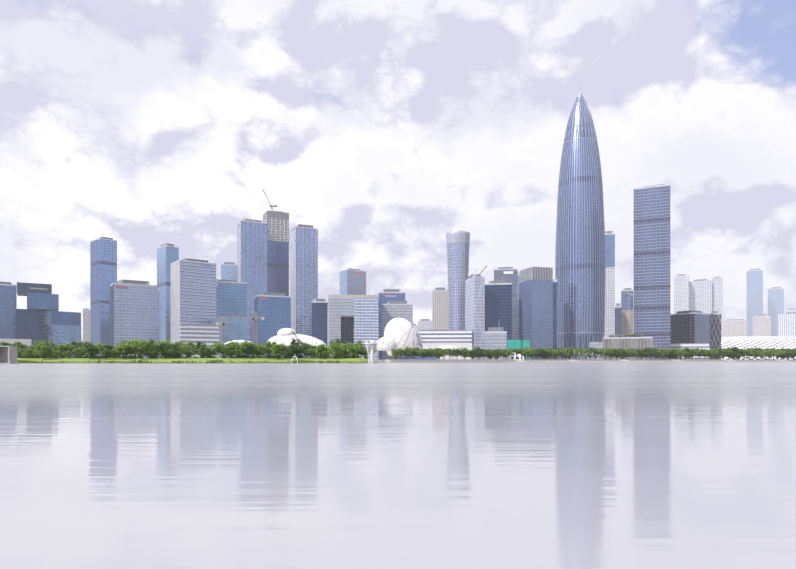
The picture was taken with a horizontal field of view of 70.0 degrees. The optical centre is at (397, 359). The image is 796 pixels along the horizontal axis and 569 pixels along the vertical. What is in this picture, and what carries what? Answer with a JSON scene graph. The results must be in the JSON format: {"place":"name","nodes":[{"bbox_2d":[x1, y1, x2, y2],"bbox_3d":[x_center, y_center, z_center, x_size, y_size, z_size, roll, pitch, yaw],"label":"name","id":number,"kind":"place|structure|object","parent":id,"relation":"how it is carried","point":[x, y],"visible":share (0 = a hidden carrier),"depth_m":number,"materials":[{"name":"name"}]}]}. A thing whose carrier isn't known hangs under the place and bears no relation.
{"place":"outdoors","nodes":[
{"label":"outdoors","id":0,"kind":"place"},
{"bbox_2d":[17,358,394,362],"bbox_3d":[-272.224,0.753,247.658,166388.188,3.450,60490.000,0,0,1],"label":"ground","id":1,"kind":"structure","parent":0,"point":[203,360],"depth_m":356.97,"materials":[{"name":"green plant"}]},
{"bbox_2d":[0,282,16,338],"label":"building","id":2,"kind":"structure","parent":1,"relation":"on","point":[8,299],"depth_m":718.64,"materials":[{"name":"blue glass"}]},
{"bbox_2d":[0,339,30,357],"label":"building","id":3,"kind":"structure","parent":1,"relation":"on","point":[27,342],"depth_m":615.06,"materials":[{"name":"concrete"}]},
{"bbox_2d":[16,309,53,357],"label":"building","id":4,"kind":"structure","parent":1,"relation":"on","point":[27,324],"depth_m":661.04,"materials":[{"name":"blue glass"}]},
{"bbox_2d":[27,293,58,310],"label":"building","id":5,"kind":"structure","parent":4,"relation":"on","point":[38,301],"depth_m":656.77,"materials":[{"name":"blue glass"}]},
{"bbox_2d":[17,282,51,295],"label":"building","id":6,"kind":"structure","parent":5,"relation":"on","point":[23,289],"depth_m":665.11,"materials":[{"name":"blue glass"}]},
{"bbox_2d":[34,341,53,358],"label":"tree","id":7,"kind":"object","parent":1,"relation":"on","point":[40,346],"visible":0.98,"depth_m":362.65,"materials":[{"name":"green plant"}]},
{"bbox_2d":[41,324,80,357],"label":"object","id":8,"kind":"structure","parent":1,"relation":"on","point":[57,334],"depth_m":640.79,"materials":[{"name":"blue glass"}]},
{"bbox_2d":[39,311,80,325],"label":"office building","id":9,"kind":"structure","parent":8,"relation":"on","point":[58,318],"depth_m":644.85,"materials":[{"name":"blue glass"}]},
{"bbox_2d":[56,345,67,357],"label":"tree","id":10,"kind":"object","parent":1,"relation":"on","point":[62,347],"visible":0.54,"depth_m":386.35,"materials":[{"name":"green plant"}]},
{"bbox_2d":[83,308,89,342],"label":"building","id":11,"kind":"structure","parent":1,"relation":"on","point":[86,324],"depth_m":1109.23,"materials":[{"name":"silver concrete"}]},
{"bbox_2d":[80,343,99,358],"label":"tree","id":12,"kind":"object","parent":1,"relation":"on","point":[92,349],"visible":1,"depth_m":366.22,"materials":[{"name":"green plant"}]},
{"bbox_2d":[91,237,116,355],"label":"skyscraper","id":13,"kind":"structure","parent":1,"relation":"on","point":[98,277],"depth_m":872.79,"materials":[{"name":"blue glass"}]},
{"bbox_2d":[90,239,104,344],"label":"chamfer fins","id":14,"kind":"object","parent":13,"relation":"attached to","point":[92,291],"visible":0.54,"depth_m":881.88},
{"bbox_2d":[99,344,114,357],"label":"tree","id":15,"kind":"object","parent":1,"relation":"on","point":[110,348],"visible":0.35,"depth_m":392.63,"materials":[{"name":"green plant"}]},
{"bbox_2d":[113,344,133,358],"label":"tree","id":16,"kind":"object","parent":1,"relation":"on","point":[117,347],"visible":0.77,"depth_m":364.04,"materials":[{"name":"green plant"}]},
{"bbox_2d":[110,280,157,357],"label":"office building","id":17,"kind":"structure","parent":1,"relation":"on","point":[129,313],"depth_m":716.65,"materials":[{"name":"glass"}]},
{"bbox_2d":[110,284,157,357],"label":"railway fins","id":18,"kind":"object","parent":1,"relation":"on","point":[139,314],"visible":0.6,"depth_m":723.61,"materials":[{"name":"grey metal"}]},
{"bbox_2d":[120,339,157,358],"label":"tree","id":19,"kind":"object","parent":1,"relation":"on","point":[143,346],"visible":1,"depth_m":359.24,"materials":[{"name":"green plant"}]},
{"bbox_2d":[151,342,180,358],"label":"tree","id":20,"kind":"object","parent":1,"relation":"on","point":[157,347],"visible":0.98,"depth_m":358.96,"materials":[{"name":"green plant"}]},
{"bbox_2d":[157,243,178,357],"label":"skyscraper","id":21,"kind":"structure","parent":1,"relation":"on","point":[167,254],"depth_m":910.13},
{"bbox_2d":[170,345,188,356],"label":"tree","id":22,"kind":"object","parent":1,"relation":"on","point":[184,349],"visible":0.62,"depth_m":377.52,"materials":[{"name":"green plant"}]},
{"bbox_2d":[174,340,197,357],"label":"tree","id":23,"kind":"object","parent":1,"relation":"on","point":[189,344],"visible":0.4,"depth_m":414.11,"materials":[{"name":"green plant"}]},
{"bbox_2d":[17,359,363,362],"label":"grass strip","id":24,"kind":"object","parent":1,"relation":"on","point":[210,361],"visible":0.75,"depth_m":336.25,"materials":[{"name":"green plant"}]},
{"bbox_2d":[171,258,215,342],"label":"office building","id":25,"kind":"structure","parent":1,"relation":"on","point":[193,289],"depth_m":705.38,"materials":[{"name":"silver metal"}]},
{"bbox_2d":[170,260,179,343],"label":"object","id":26,"kind":"object","parent":25,"relation":"attached to","point":[175,302],"visible":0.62,"depth_m":707.03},
{"bbox_2d":[180,260,215,323],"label":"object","id":27,"kind":"object","parent":25,"relation":"attached to","point":[197,291],"visible":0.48,"depth_m":705.76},
{"bbox_2d":[179,323,218,357],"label":"building","id":28,"kind":"structure","parent":1,"relation":"on","point":[207,335],"depth_m":684.31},
{"bbox_2d":[194,341,206,353],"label":"tree","id":29,"kind":"object","parent":1,"relation":"on","point":[198,346],"visible":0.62,"depth_m":394.87,"materials":[{"name":"green plant"}]},
{"bbox_2d":[211,340,236,357],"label":"tree","id":30,"kind":"object","parent":1,"relation":"on","point":[217,346],"visible":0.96,"depth_m":384.10,"materials":[{"name":"green plant"}]},
{"bbox_2d":[216,317,232,357],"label":"tower crane","id":31,"kind":"object","parent":1,"relation":"on","point":[220,323],"visible":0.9,"depth_m":587.23,"materials":[{"name":"beige"}]},
{"bbox_2d":[221,262,236,280],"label":"tower","id":32,"kind":"structure","parent":1,"relation":"on","point":[228,270],"depth_m":1158.37,"materials":[{"name":"blue glass"}]},
{"bbox_2d":[211,317,247,357],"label":"building","id":33,"kind":"structure","parent":1,"relation":"on","point":[239,328],"depth_m":703.32,"materials":[{"name":"blue glass"}]},
{"bbox_2d":[216,279,246,317],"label":"office building","id":34,"kind":"structure","parent":1,"relation":"on","point":[235,299],"depth_m":734.30,"materials":[{"name":"blue glass"}]},
{"bbox_2d":[213,312,264,343],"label":"tower crane","id":35,"kind":"object","parent":1,"relation":"on","point":[255,318],"visible":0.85,"depth_m":600.96,"materials":[{"name":"beige"}]},
{"bbox_2d":[236,342,256,357],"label":"tree","id":36,"kind":"object","parent":1,"relation":"on","point":[245,350],"visible":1,"depth_m":369.06,"materials":[{"name":"green plant"}]},
{"bbox_2d":[238,219,266,355],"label":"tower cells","id":37,"kind":"object","parent":1,"relation":"on","point":[260,254],"visible":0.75,"depth_m":930.87,"materials":[{"name":"blue glass"}]},
{"bbox_2d":[237,221,254,342],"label":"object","id":38,"kind":"object","parent":37,"relation":"attached to","point":[241,263],"visible":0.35,"depth_m":931.07,"materials":[{"name":"grey metal"}]},
{"bbox_2d":[262,341,276,357],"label":"tree","id":39,"kind":"object","parent":1,"relation":"on","point":[268,344],"visible":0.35,"depth_m":391.70,"materials":[{"name":"green plant"}]},
{"bbox_2d":[256,292,290,357],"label":"office building","id":40,"kind":"structure","parent":1,"relation":"on","point":[265,326],"depth_m":747.44,"materials":[{"name":"blue glass"}]},
{"bbox_2d":[255,296,286,357],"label":"facade fins","id":41,"kind":"object","parent":40,"relation":"attached to","point":[274,314],"visible":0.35,"depth_m":752.51,"materials":[{"name":"metal"}]},
{"bbox_2d":[267,240,288,295],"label":"tower glass","id":42,"kind":"object","parent":1,"relation":"on","point":[277,266],"visible":0.23,"depth_m":970.39,"materials":[{"name":"blue glass"}]},
{"bbox_2d":[263,210,288,241],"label":"building top","id":43,"kind":"object","parent":42,"relation":"on","point":[277,222],"visible":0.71,"depth_m":973.82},
{"bbox_2d":[270,344,285,358],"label":"tree","id":44,"kind":"object","parent":1,"relation":"on","point":[277,352],"visible":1,"depth_m":360.45,"materials":[{"name":"green plant"}]},
{"bbox_2d":[267,334,325,347],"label":"domed building","id":45,"kind":"structure","parent":1,"relation":"on","point":[286,340],"depth_m":544.95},
{"bbox_2d":[277,328,295,335],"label":"dome","id":46,"kind":"structure","parent":45,"relation":"on","point":[284,332],"depth_m":547.37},
{"bbox_2d":[288,342,307,356],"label":"tree","id":47,"kind":"object","parent":1,"relation":"on","point":[294,349],"visible":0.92,"depth_m":374.90,"materials":[{"name":"green plant"}]},
{"bbox_2d":[290,224,316,357],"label":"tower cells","id":48,"kind":"object","parent":1,"relation":"on","point":[306,273],"visible":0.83,"depth_m":909.29,"materials":[{"name":"blue glass"}]},
{"bbox_2d":[293,227,317,354],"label":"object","id":49,"kind":"object","parent":1,"relation":"on","point":[300,274],"visible":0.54,"depth_m":913.29,"materials":[{"name":"grey metal"}]},
{"bbox_2d":[312,298,327,357],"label":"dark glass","id":50,"kind":"object","parent":1,"relation":"on","point":[319,319],"visible":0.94,"depth_m":762.65,"materials":[{"name":"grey glass"}]},
{"bbox_2d":[316,344,328,358],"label":"tree","id":51,"kind":"object","parent":1,"relation":"on","point":[322,351],"visible":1,"depth_m":371.43,"materials":[{"name":"green plant"}]},
{"bbox_2d":[328,298,340,356],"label":"office building","id":52,"kind":"structure","parent":1,"relation":"on","point":[334,318],"depth_m":743.72,"materials":[{"name":"blue glass"}]},
{"bbox_2d":[341,298,353,317],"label":"bridge block","id":53,"kind":"structure","parent":52,"relation":"attached to","point":[347,307],"depth_m":742.56,"materials":[{"name":"glass"}]},
{"bbox_2d":[328,295,378,297],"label":"parapet","id":54,"kind":"structure","parent":52,"relation":"on","point":[353,296],"depth_m":749.41,"materials":[{"name":"concrete"}]},
{"bbox_2d":[327,342,342,358],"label":"tree","id":55,"kind":"object","parent":1,"relation":"on","point":[334,348],"visible":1,"depth_m":365.15,"materials":[{"name":"green plant"}]},
{"bbox_2d":[341,318,353,356],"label":"building","id":56,"kind":"structure","parent":1,"relation":"on","point":[347,329],"depth_m":776.59,"materials":[{"name":"black glass"}]},
{"bbox_2d":[341,343,357,356],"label":"tree","id":57,"kind":"object","parent":1,"relation":"on","point":[352,347],"visible":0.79,"depth_m":372.14,"materials":[{"name":"green plant"}]},
{"bbox_2d":[339,268,365,294],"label":"building","id":58,"kind":"structure","parent":1,"relation":"on","point":[352,281],"depth_m":1264.59,"materials":[{"name":"blue glass"}]},
{"bbox_2d":[350,345,365,357],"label":"tree","id":59,"kind":"object","parent":1,"relation":"on","point":[360,351],"visible":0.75,"depth_m":374.01,"materials":[{"name":"green plant"}]},
{"bbox_2d":[354,298,378,358],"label":"office building","id":60,"kind":"structure","parent":1,"relation":"on","point":[366,319],"depth_m":741.37,"materials":[{"name":"blue glass"}]},
{"bbox_2d":[364,340,379,362],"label":"lookout tower","id":61,"kind":"structure","parent":1,"relation":"on","point":[371,349],"depth_m":351.26,"materials":[{"name":"metal"}]},
{"bbox_2d":[376,336,396,350],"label":"dome","id":62,"kind":"structure","parent":1,"relation":"on","point":[385,343],"depth_m":501.16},
{"bbox_2d":[379,289,404,358],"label":"office building","id":63,"kind":"structure","parent":1,"relation":"on","point":[398,293],"depth_m":800.25,"materials":[{"name":"blue glass"}]},
{"bbox_2d":[382,301,412,358],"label":"office building","id":64,"kind":"structure","parent":1,"relation":"on","point":[391,310],"depth_m":780.12,"materials":[{"name":"silver metal"}]},
{"bbox_2d":[394,357,435,359],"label":"site hoarding","id":65,"kind":"object","parent":1,"relation":"on","point":[432,358],"visible":0.64,"depth_m":461.55,"materials":[{"name":"blue"}]},
{"bbox_2d":[418,319,431,329],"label":"building","id":66,"kind":"structure","parent":1,"relation":"on","point":[424,324],"depth_m":1298.75,"materials":[{"name":"white concrete"}]},
{"bbox_2d":[432,287,447,329],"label":"high-rise building","id":67,"kind":"structure","parent":1,"relation":"on","point":[439,308],"depth_m":998.33,"materials":[{"name":"silver concrete"}]},
{"bbox_2d":[416,341,471,358],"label":"low-rise building","id":68,"kind":"structure","parent":1,"relation":"on","point":[457,344],"depth_m":702.11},
{"bbox_2d":[417,330,471,341],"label":"mall podium","id":69,"kind":"object","parent":68,"relation":"on","point":[431,339],"visible":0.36,"depth_m":701.81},
{"bbox_2d":[419,332,471,336],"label":"mall ledges","id":70,"kind":"object","parent":69,"relation":"attached to","point":[445,332],"visible":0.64,"depth_m":701.11,"materials":[{"name":"concrete"}]},
{"bbox_2d":[446,231,469,329],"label":"skyscraper","id":71,"kind":"structure","parent":1,"relation":"on","point":[458,243],"depth_m":786.19,"materials":[{"name":"blue"}]},
{"bbox_2d":[451,347,464,358],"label":"tree","id":72,"kind":"object","parent":1,"relation":"on","point":[460,353],"visible":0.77,"depth_m":480.65,"materials":[{"name":"green plant"}]},
{"bbox_2d":[465,274,484,358],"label":"building","id":73,"kind":"structure","parent":1,"relation":"on","point":[475,303],"depth_m":701.39,"materials":[{"name":"grey glass"}]},
{"bbox_2d":[485,327,506,359],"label":"panel block","id":74,"kind":"structure","parent":1,"relation":"on","point":[495,337],"depth_m":637.04,"materials":[{"name":"silver metal"}]},
{"bbox_2d":[485,281,511,339],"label":"office building","id":75,"kind":"structure","parent":1,"relation":"on","point":[498,303],"depth_m":715.77,"materials":[{"name":"blue glass"}]},
{"bbox_2d":[494,267,516,339],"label":"skyscraper","id":76,"kind":"structure","parent":1,"relation":"on","point":[499,275],"depth_m":892.96,"materials":[{"name":"grey glass"}]},
{"bbox_2d":[508,353,523,359],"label":"white pavilion","id":77,"kind":"structure","parent":1,"relation":"on","point":[512,356],"depth_m":504.31,"materials":[{"name":"white paint"}]},
{"bbox_2d":[517,271,518,339],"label":"building","id":78,"kind":"structure","parent":1,"relation":"on","point":[517,306],"depth_m":946.13,"materials":[{"name":"silver metal"}]},
{"bbox_2d":[507,340,529,359],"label":"scaffold net","id":79,"kind":"object","parent":1,"relation":"on","point":[513,344],"visible":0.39,"depth_m":596.50,"materials":[{"name":"green fabric"}]},
{"bbox_2d":[553,279,557,359],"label":"building","id":80,"kind":"structure","parent":1,"relation":"on","point":[555,314],"depth_m":776.81,"materials":[{"name":"blue glass"}]},
{"bbox_2d":[555,91,605,359],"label":"skyscraper","id":81,"kind":"structure","parent":1,"relation":"on","point":[580,264],"depth_m":802.71,"materials":[{"name":"blue glass"}]},
{"bbox_2d":[389,359,795,361],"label":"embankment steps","id":82,"kind":"structure","parent":1,"relation":"on","point":[447,360],"depth_m":488.58,"materials":[{"name":"concrete"}]},
{"bbox_2d":[589,342,601,359],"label":"building","id":83,"kind":"structure","parent":1,"relation":"on","point":[596,345],"depth_m":714.51,"materials":[{"name":"silver concrete"}]},
{"bbox_2d":[600,347,618,359],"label":"tree","id":84,"kind":"object","parent":1,"relation":"on","point":[610,351],"visible":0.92,"depth_m":512.56,"materials":[{"name":"green plant"}]},
{"bbox_2d":[605,267,614,336],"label":"high-rise building","id":85,"kind":"structure","parent":1,"relation":"on","point":[610,304],"depth_m":1041.61,"materials":[{"name":"white concrete"}]},
{"bbox_2d":[605,231,614,267],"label":"tower top","id":86,"kind":"structure","parent":85,"relation":"on","point":[610,246],"depth_m":1042.21,"materials":[{"name":"blue glass"}]},
{"bbox_2d":[615,303,621,334],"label":"building","id":87,"kind":"structure","parent":1,"relation":"on","point":[618,319],"depth_m":973.94,"materials":[{"name":"blue glass"}]},
{"bbox_2d":[603,334,651,359],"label":"low-rise building","id":88,"kind":"structure","parent":1,"relation":"on","point":[643,342],"depth_m":687.28,"materials":[{"name":"beige metal"}]},
{"bbox_2d":[602,338,650,359],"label":"podium fins","id":89,"kind":"object","parent":88,"relation":"attached to","point":[624,345],"visible":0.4,"depth_m":687.47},
{"bbox_2d":[622,310,632,334],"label":"building","id":90,"kind":"structure","parent":1,"relation":"on","point":[625,323],"depth_m":992.03,"materials":[{"name":"beige concrete"}]},
{"bbox_2d":[621,288,632,310],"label":"high-rise building","id":91,"kind":"structure","parent":90,"relation":"on","point":[624,299],"depth_m":992.64,"materials":[{"name":"blue glass"}]},
{"bbox_2d":[640,347,652,359],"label":"tree","id":92,"kind":"object","parent":1,"relation":"on","point":[646,352],"visible":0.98,"depth_m":506.81,"materials":[{"name":"green plant"}]},
{"bbox_2d":[634,184,669,359],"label":"slab tower","id":93,"kind":"structure","parent":1,"relation":"on","point":[657,263],"depth_m":747.47,"materials":[{"name":"blue glass"}]},
{"bbox_2d":[639,185,667,359],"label":"facade fins","id":94,"kind":"object","parent":93,"relation":"attached to","point":[650,264],"visible":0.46,"depth_m":741.22,"materials":[{"name":"grey metal"}]},
{"bbox_2d":[674,272,688,313],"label":"building","id":95,"kind":"structure","parent":1,"relation":"on","point":[681,292],"depth_m":1335.89,"materials":[{"name":"white concrete"}]},
{"bbox_2d":[674,348,689,359],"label":"tree","id":96,"kind":"object","parent":1,"relation":"on","point":[684,351],"visible":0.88,"depth_m":506.03,"materials":[{"name":"green plant"}]},
{"bbox_2d":[670,343,708,359],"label":"podium","id":97,"kind":"object","parent":1,"relation":"on","point":[691,345],"visible":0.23,"depth_m":748.88,"materials":[{"name":"white concrete"}]},
{"bbox_2d":[670,310,709,359],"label":"office building","id":98,"kind":"structure","parent":1,"relation":"on","point":[691,326],"depth_m":776.43,"materials":[{"name":"grey glass"}]},
{"bbox_2d":[689,279,711,312],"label":"building","id":99,"kind":"structure","parent":1,"relation":"on","point":[700,294],"depth_m":1343.24,"materials":[{"name":"white concrete"}]},
{"bbox_2d":[710,311,720,359],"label":"lattice tower building","id":100,"kind":"structure","parent":1,"relation":"on","point":[715,329],"depth_m":851.38,"materials":[{"name":"grey glass"}]},
{"bbox_2d":[712,277,722,336],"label":"building","id":101,"kind":"structure","parent":1,"relation":"on","point":[717,293],"depth_m":1335.42,"materials":[{"name":"white concrete"}]},
{"bbox_2d":[722,346,746,359],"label":"tree","id":102,"kind":"object","parent":1,"relation":"on","point":[732,350],"visible":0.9,"depth_m":505.68,"materials":[{"name":"green plant"}]},
{"bbox_2d":[723,319,746,336],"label":"building","id":103,"kind":"structure","parent":1,"relation":"on","point":[734,327],"depth_m":1477.74,"materials":[{"name":"beige concrete"}]},
{"bbox_2d":[746,268,762,335],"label":"tower","id":104,"kind":"structure","parent":1,"relation":"on","point":[754,292],"depth_m":1679.85,"materials":[{"name":"blue glass"}]},
{"bbox_2d":[721,336,795,359],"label":"stadium","id":105,"kind":"object","parent":1,"relation":"on","point":[762,342],"visible":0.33,"depth_m":933.01},
{"bbox_2d":[753,314,770,335],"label":"building","id":106,"kind":"structure","parent":1,"relation":"on","point":[761,324],"depth_m":1480.21,"materials":[{"name":"beige metal"}]},
{"bbox_2d":[768,287,783,335],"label":"tower","id":107,"kind":"structure","parent":1,"relation":"on","point":[775,301],"depth_m":1727.33,"materials":[{"name":"blue glass"}]},
{"bbox_2d":[778,312,795,336],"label":"building","id":108,"kind":"structure","parent":1,"relation":"on","point":[787,323],"depth_m":1429.30,"materials":[{"name":"white concrete"}]},
{"bbox_2d":[0,362,795,568],"bbox_3d":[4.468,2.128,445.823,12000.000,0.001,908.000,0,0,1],"label":"lake water","id":109,"kind":"structure","parent":0,"point":[543,465],"depth_m":11.43,"materials":[{"name":"grey liquid"}]},
{"bbox_2d":[0,346,19,363],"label":"concrete shelter","id":110,"kind":"object","parent":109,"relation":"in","point":[8,354],"visible":0.92,"depth_m":306.64,"materials":[{"name":"grey concrete"}]},
{"bbox_2d":[0,0,795,340],"label":"sky","id":111,"kind":"structure","parent":0,"point":[385,128],"materials":[{"name":"white"}]},
{"bbox_2d":[384,318,422,355],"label":"dome building","id":112,"kind":"structure","parent":0,"point":[396,329],"depth_m":523.76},
{"bbox_2d":[519,267,552,359],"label":"fin tower","id":113,"kind":"structure","parent":0,"point":[526,302],"materials":[{"name":"glass"}]},
{"bbox_2d":[519,279,546,359],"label":"facade fins","id":114,"kind":"object","parent":113,"relation":"attached to","point":[538,315],"visible":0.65,"depth_m":700.67,"materials":[{"name":"grey metal"}]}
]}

